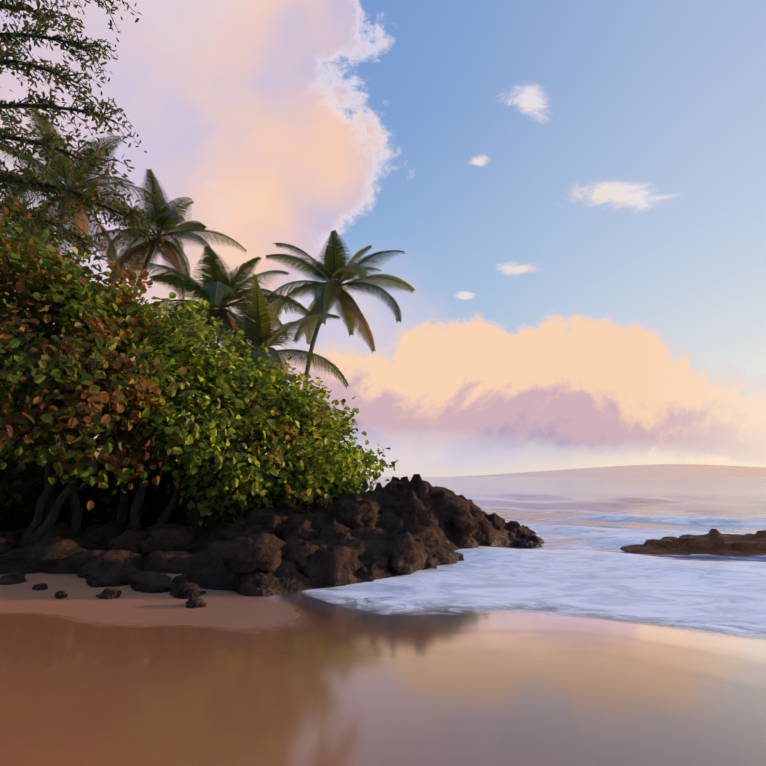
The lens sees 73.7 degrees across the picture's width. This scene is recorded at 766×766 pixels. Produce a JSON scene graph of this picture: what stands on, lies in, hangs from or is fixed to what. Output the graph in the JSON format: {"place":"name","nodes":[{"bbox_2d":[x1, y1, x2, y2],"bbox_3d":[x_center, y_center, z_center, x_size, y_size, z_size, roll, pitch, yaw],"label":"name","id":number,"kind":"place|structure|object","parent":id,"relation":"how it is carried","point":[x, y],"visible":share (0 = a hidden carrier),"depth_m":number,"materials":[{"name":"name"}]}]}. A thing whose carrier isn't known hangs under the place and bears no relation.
{"place":"outdoors","nodes":[
{"label":"outdoors","id":0,"kind":"place"},
{"bbox_2d":[0,450,765,765],"bbox_3d":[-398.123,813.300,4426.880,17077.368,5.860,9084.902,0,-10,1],"label":"beach ground","id":1,"kind":"structure","parent":0,"point":[129,676],"depth_m":2.75,"materials":[{"name":"beige sand"}]},
{"bbox_2d":[0,200,108,305],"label":"bush","id":2,"kind":"object","parent":1,"relation":"on","point":[51,241],"visible":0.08,"depth_m":27.83,"materials":[{"name":"green plant"}]},
{"bbox_2d":[0,0,166,271],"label":"kiawe tree","id":3,"kind":"object","parent":1,"relation":"on","point":[12,177],"visible":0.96,"depth_m":8.23,"materials":[{"name":"green plant"}]},
{"bbox_2d":[0,103,172,436],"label":"palm","id":4,"kind":"object","parent":1,"relation":"on","point":[79,223],"visible":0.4,"depth_m":22.88,"materials":[{"name":"green plant"}]},
{"bbox_2d":[0,432,184,525],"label":"bush","id":5,"kind":"object","parent":1,"relation":"on","point":[26,482],"visible":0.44,"depth_m":8.76,"materials":[{"name":"green plant"}]},
{"bbox_2d":[0,254,204,539],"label":"shore tree","id":6,"kind":"object","parent":1,"relation":"on","point":[118,399],"visible":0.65,"depth_m":7.11,"materials":[{"name":"green plant"}]},
{"bbox_2d":[22,282,261,530],"bbox_3d":[-3.769,0.531,8.034,3.589,4.635,3.197,0,-10,1],"label":"shore tree","id":7,"kind":"object","parent":1,"relation":"on","point":[172,448],"visible":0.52,"depth_m":7.93,"materials":[{"name":"green plant"}]},
{"bbox_2d":[70,169,245,302],"bbox_3d":[-11.168,-2.792,25.060,7.719,13.912,7.342,0,-10,1],"label":"tall palm","id":8,"kind":"object","parent":1,"relation":"on","point":[165,219],"visible":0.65,"depth_m":25.44,"materials":[{"name":"green plant"}]},
{"bbox_2d":[78,452,270,529],"bbox_3d":[-3.882,2.136,10.581,4.276,1.886,3.055,4,-11,-22],"label":"bush","id":9,"kind":"object","parent":1,"relation":"on","point":[157,503],"visible":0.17,"depth_m":9.63,"materials":[{"name":"green plant"}]},
{"bbox_2d":[169,591,206,595],"bbox_3d":[-1.920,2.141,5.021,1.200,0.188,0.800,0,-10,1],"label":"rock","id":10,"kind":"object","parent":1,"relation":"on","point":[200,592],"depth_m":5.08,"materials":[{"name":"black stone"}]},
{"bbox_2d":[102,308,292,451],"bbox_3d":[-4.665,0.330,12.252,5.329,3.726,3.860,2,-11,-11],"label":"bush","id":11,"kind":"object","parent":1,"relation":"on","point":[244,347],"visible":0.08,"depth_m":12.34,"materials":[{"name":"green plant"}]},
{"bbox_2d":[126,246,310,365],"bbox_3d":[-6.784,-0.936,19.322,6.547,8.125,6.439,-9,-14,41],"label":"palm","id":12,"kind":"object","parent":1,"relation":"on","point":[220,289],"visible":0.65,"depth_m":19.36,"materials":[{"name":"green plant"}]},
{"bbox_2d":[168,274,348,394],"bbox_3d":[-4.036,-0.132,16.597,5.780,5.677,5.734,0,-10,1],"label":"young palm","id":13,"kind":"object","parent":1,"relation":"on","point":[258,333],"visible":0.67,"depth_m":16.18,"materials":[{"name":"green plant"}]},
{"bbox_2d":[0,474,543,561],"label":"ridge rock","id":14,"kind":"object","parent":1,"relation":"on","point":[414,500],"visible":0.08,"depth_m":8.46,"materials":[{"name":"brown stone"}]},
{"bbox_2d":[0,562,37,574],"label":"rock","id":15,"kind":"object","parent":14,"relation":"on","point":[7,567],"visible":0.17,"depth_m":5.92,"materials":[{"name":"brown stone"}]},
{"bbox_2d":[0,203,162,484],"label":"shore tree","id":16,"kind":"object","parent":14,"relation":"on","point":[12,342],"visible":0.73,"depth_m":6.75,"materials":[{"name":"green plant"}]},
{"bbox_2d":[40,541,143,573],"bbox_3d":[-3.553,2.231,6.301,1.880,0.524,1.480,0,-10,1],"label":"rock","id":17,"kind":"object","parent":14,"relation":"on","point":[71,565],"visible":0.23,"depth_m":6.12,"materials":[{"name":"brown stone"}]},
{"bbox_2d":[0,242,189,431],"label":"bush","id":18,"kind":"object","parent":14,"relation":"on","point":[56,249],"depth_m":11.33,"materials":[{"name":"green plant"}]},
{"bbox_2d":[0,539,283,607],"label":"rocks","id":19,"kind":"object","parent":14,"relation":"on","point":[112,568],"visible":0.58,"depth_m":5.32,"materials":[{"name":"brown stone"}]},
{"bbox_2d":[141,551,203,573],"bbox_3d":[-2.537,2.390,6.564,1.800,0.441,1.400,0,-10,1],"label":"rock","id":20,"kind":"object","parent":14,"relation":"on","point":[173,562],"visible":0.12,"depth_m":6.37,"materials":[{"name":"brown stone"}]},
{"bbox_2d":[117,306,303,531],"bbox_3d":[-3.065,0.836,8.634,3.422,4.417,3.168,0,-10,1],"label":"shore tree","id":21,"kind":"object","parent":14,"relation":"on","point":[187,459],"visible":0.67,"depth_m":8.36,"materials":[{"name":"green plant"}]},
{"bbox_2d":[166,355,337,526],"bbox_3d":[-2.420,1.300,9.179,2.803,3.876,2.980,9,-13,-39],"label":"shore tree","id":22,"kind":"object","parent":14,"relation":"on","point":[245,497],"visible":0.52,"depth_m":8.73,"materials":[{"name":"green plant"}]},
{"bbox_2d":[216,475,325,520],"bbox_3d":[-2.250,2.458,11.263,3.188,1.861,2.804,0,-10,1],"label":"bush","id":23,"kind":"object","parent":14,"relation":"on","point":[237,511],"visible":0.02,"depth_m":10.60,"materials":[{"name":"green plant"}]},
{"bbox_2d":[248,377,377,509],"bbox_3d":[-1.467,1.596,9.561,2.776,3.633,2.900,0,-10,1],"label":"shore tree","id":24,"kind":"object","parent":14,"relation":"on","point":[318,478],"visible":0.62,"depth_m":9.18,"materials":[{"name":"green plant"}]},
{"bbox_2d":[291,413,397,502],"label":"shore tree","id":25,"kind":"object","parent":14,"relation":"on","point":[368,464],"visible":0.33,"depth_m":10.08,"materials":[{"name":"green plant"}]},
{"bbox_2d":[228,383,377,486],"bbox_3d":[-2.385,1.503,12.870,4.497,3.391,3.418,0,-10,1],"label":"bush","id":26,"kind":"object","parent":1,"relation":"on","point":[350,438],"depth_m":13.09,"materials":[{"name":"green plant"}]},
{"bbox_2d":[193,524,463,591],"bbox_3d":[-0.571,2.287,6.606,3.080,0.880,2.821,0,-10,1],"label":"rocks","id":27,"kind":"object","parent":1,"relation":"on","point":[408,550],"visible":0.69,"depth_m":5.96,"materials":[{"name":"brown stone"}]},
{"bbox_2d":[265,230,414,389],"bbox_3d":[-1.810,-1.355,21.604,6.562,9.866,6.552,0,-10,1],"label":"palm","id":28,"kind":"object","parent":1,"relation":"on","point":[332,289],"visible":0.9,"depth_m":21.58,"materials":[{"name":"green plant"}]},
{"bbox_2d":[620,529,765,555],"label":"reef rock","id":29,"kind":"object","parent":1,"relation":"on","point":[714,542],"visible":0.46,"depth_m":8.91,"materials":[{"name":"brown stone"}]},
{"bbox_2d":[0,0,765,476],"label":"sky","id":30,"kind":"structure","parent":0,"point":[572,193],"materials":[{"name":"blue"}]},
{"bbox_2d":[298,477,765,639],"bbox_3d":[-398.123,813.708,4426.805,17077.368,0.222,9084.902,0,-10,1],"label":"ocean water","id":31,"kind":"structure","parent":0,"point":[580,561],"depth_m":7.14,"materials":[{"name":"blue liquid"}]},
{"bbox_2d":[455,464,765,476],"bbox_3d":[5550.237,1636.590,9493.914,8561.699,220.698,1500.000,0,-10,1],"label":"distant island","id":32,"kind":"structure","parent":0,"point":[677,470],"depth_m":8774.83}
]}

